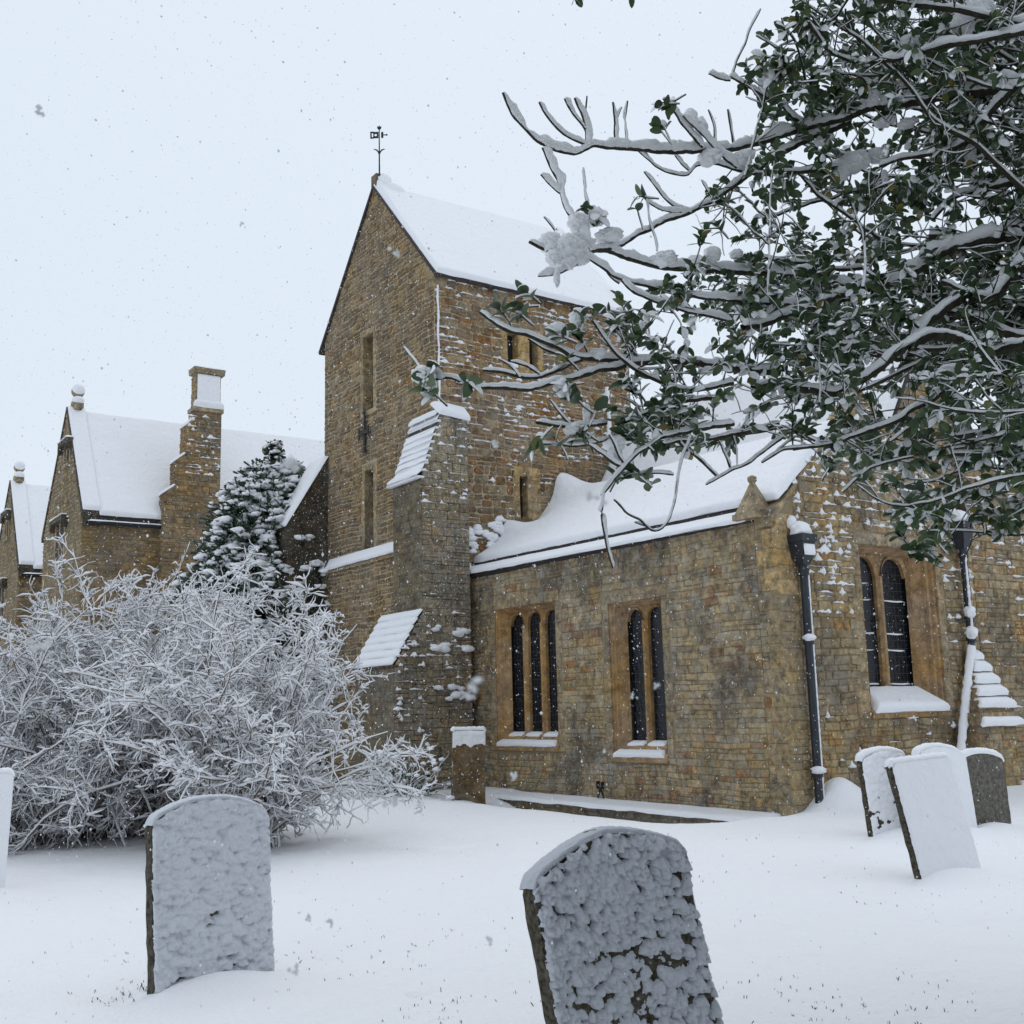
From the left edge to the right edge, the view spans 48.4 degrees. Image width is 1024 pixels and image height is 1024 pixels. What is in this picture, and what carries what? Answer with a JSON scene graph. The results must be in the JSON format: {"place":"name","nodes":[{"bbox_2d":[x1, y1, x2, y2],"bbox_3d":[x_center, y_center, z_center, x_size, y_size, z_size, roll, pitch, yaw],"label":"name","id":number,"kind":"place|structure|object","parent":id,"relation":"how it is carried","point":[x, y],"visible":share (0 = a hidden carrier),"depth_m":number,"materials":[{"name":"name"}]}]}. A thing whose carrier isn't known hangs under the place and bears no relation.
{"place":"outdoors","nodes":[
{"label":"outdoors","id":0,"kind":"place"},
{"bbox_2d":[0,777,1023,1023],"bbox_3d":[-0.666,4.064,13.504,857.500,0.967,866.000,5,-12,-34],"label":"snowy ground","id":1,"kind":"structure","parent":0,"point":[798,893],"depth_m":8.76,"materials":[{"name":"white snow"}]},
{"bbox_2d":[0,767,14,887],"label":"gravestone","id":2,"kind":"object","parent":1,"relation":"on","point":[7,774],"visible":0.95,"depth_m":11.17,"materials":[{"name":"white"}]},
{"bbox_2d":[0,461,50,756],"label":"manor house","id":3,"kind":"structure","parent":1,"relation":"on","point":[13,554],"depth_m":48.99,"materials":[{"name":"stone"}]},
{"bbox_2d":[0,577,7,623],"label":"window","id":4,"kind":"structure","parent":3,"relation":"in","point":[3,580],"depth_m":49.28,"materials":[{"name":"beige stone"}]},
{"bbox_2d":[0,508,11,542],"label":"window","id":5,"kind":"structure","parent":3,"relation":"in","point":[4,518],"depth_m":49.97,"materials":[{"name":"beige stone"}]},
{"bbox_2d":[0,568,259,856],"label":"snowy shrub","id":6,"kind":"object","parent":1,"relation":"on","point":[63,777],"visible":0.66,"depth_m":14.91,"materials":[{"name":"white plant"}]},
{"bbox_2d":[37,365,324,705],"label":"manor house","id":7,"kind":"structure","parent":1,"relation":"on","point":[137,493],"depth_m":41.10,"materials":[{"name":"stone"}]},
{"bbox_2d":[49,513,67,570],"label":"window","id":8,"kind":"structure","parent":7,"relation":"in","point":[59,521],"depth_m":41.42,"materials":[{"name":"beige stone"}]},
{"bbox_2d":[57,435,72,469],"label":"window","id":9,"kind":"structure","parent":7,"relation":"in","point":[64,444],"depth_m":41.46,"materials":[{"name":"beige stone"}]},
{"bbox_2d":[0,533,395,841],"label":"snowy shrub","id":10,"kind":"object","parent":1,"relation":"on","point":[152,803],"visible":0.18,"depth_m":16.32,"materials":[{"name":"white plant"}]},
{"bbox_2d":[145,794,274,994],"bbox_3d":[-1.869,2.495,7.062,0.809,1.447,0.268,7,-13,-40],"label":"gravestone","id":11,"kind":"object","parent":1,"relation":"on","point":[193,923],"visible":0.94,"depth_m":7.02,"materials":[{"name":"white"}]},
{"bbox_2d":[164,439,329,762],"bbox_3d":[-6.938,2.644,31.814,6.006,9.692,5.962,5,-12,-34],"label":"conifer","id":12,"kind":"object","parent":1,"relation":"on","point":[237,512],"visible":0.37,"depth_m":30.89,"materials":[{"name":"green plant"}]},
{"bbox_2d":[58,565,437,846],"bbox_3d":[-3.305,2.595,14.778,4.938,3.925,4.954,5,-12,-34],"label":"snowy shrub","id":13,"kind":"object","parent":1,"relation":"on","point":[258,776],"visible":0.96,"depth_m":14.02,"materials":[{"name":"white plant"}]},
{"bbox_2d":[340,745,454,799],"bbox_3d":[-2.156,5.289,22.962,2.752,1.131,2.046,-3,-10,10],"label":"bush","id":14,"kind":"object","parent":1,"relation":"on","point":[411,779],"visible":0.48,"depth_m":22.94,"materials":[{"name":"white plant"}]},
{"bbox_2d":[450,726,485,803],"bbox_3d":[-0.862,5.138,22.917,0.741,1.643,0.216,1,-10,-11],"label":"gravestone","id":15,"kind":"object","parent":1,"relation":"on","point":[465,757],"visible":0.98,"depth_m":22.88,"materials":[{"name":"brown stone"}]},
{"bbox_2d":[519,826,723,1023],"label":"gravestone","id":16,"kind":"object","parent":1,"relation":"on","point":[628,908],"visible":1,"depth_m":5.03,"materials":[{"name":"grey"}]},
{"bbox_2d":[494,791,780,823],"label":"stone kerb","id":17,"kind":"structure","parent":1,"relation":"on","point":[640,811],"depth_m":20.41,"materials":[{"name":"white"}]},
{"bbox_2d":[596,781,604,797],"bbox_3d":[1.681,5.275,21.641,0.060,0.319,0.219,5,-12,-34],"label":"boot scraper","id":18,"kind":"object","parent":17,"relation":"on","point":[599,785],"visible":0.99,"depth_m":21.62,"materials":[{"name":"black metal"}]},
{"bbox_2d":[272,173,1023,815],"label":"church","id":19,"kind":"structure","parent":1,"relation":"on","point":[694,673],"depth_m":23.37,"materials":[{"name":"stone"}]},
{"bbox_2d":[370,126,387,174],"bbox_3d":[-3.549,-9.649,30.411,0.466,1.450,0.043,-2,-10,1],"label":"weathervane","id":20,"kind":"object","parent":19,"relation":"on","point":[378,136],"visible":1,"depth_m":30.47,"materials":[{"name":"black metal"}]},
{"bbox_2d":[494,601,559,751],"bbox_3d":[0.408,3.546,24.402,0.471,3.060,2.320,5,-12,-34],"label":"window","id":21,"kind":"structure","parent":19,"relation":"in","point":[531,617],"depth_m":24.68,"materials":[{"name":"orange stone"}]},
{"bbox_2d":[608,597,668,763],"bbox_3d":[2.460,3.166,21.389,0.471,2.990,1.580,5,-12,-34],"label":"window","id":22,"kind":"structure","parent":19,"relation":"in","point":[650,706],"depth_m":21.67,"materials":[{"name":"orange stone"}]},
{"bbox_2d":[858,544,950,717],"bbox_3d":[6.811,2.148,20.367,2.130,2.990,0.689,5,-12,-34],"label":"window","id":23,"kind":"structure","parent":19,"relation":"in","point":[889,590],"depth_m":20.73,"materials":[{"name":"orange stone"}]},
{"bbox_2d":[403,0,1023,567],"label":"evergreen tree","id":24,"kind":"object","parent":1,"relation":"on","point":[957,124],"visible":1,"depth_m":5.75,"materials":[{"name":"green plant"}]},
{"bbox_2d":[855,746,905,836],"bbox_3d":[4.616,3.583,14.012,0.816,1.387,0.215,4,-11,-27],"label":"gravestone","id":25,"kind":"object","parent":1,"relation":"on","point":[877,802],"visible":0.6,"depth_m":13.92,"materials":[{"name":"white"}]},
{"bbox_2d":[884,752,980,878],"bbox_3d":[3.922,2.971,10.534,0.851,1.452,0.360,3,-11,-26],"label":"gravestone","id":26,"kind":"object","parent":1,"relation":"on","point":[916,781],"visible":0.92,"depth_m":10.52,"materials":[{"name":"white"}]},
{"bbox_2d":[911,742,976,827],"bbox_3d":[5.289,3.542,13.881,0.950,1.440,0.336,4,-11,-27],"label":"gravestone","id":27,"kind":"object","parent":1,"relation":"on","point":[959,762],"visible":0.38,"depth_m":14.01,"materials":[{"name":"white"}]},
{"bbox_2d":[962,747,1010,824],"bbox_3d":[5.970,3.647,14.359,0.822,1.334,0.219,3,-11,-26],"label":"gravestone","id":28,"kind":"object","parent":1,"relation":"on","point":[989,792],"visible":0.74,"depth_m":14.38,"materials":[{"name":"grey stone"}]},
{"bbox_2d":[0,0,1023,1022],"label":"snowfall","id":29,"kind":"object","parent":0,"point":[288,465],"visible":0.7,"depth_m":9.37,"materials":[{"name":"white"}]},
{"bbox_2d":[0,0,1023,529],"label":"sky","id":30,"kind":"structure","parent":0,"point":[475,92],"materials":[{"name":"white"}]}
]}

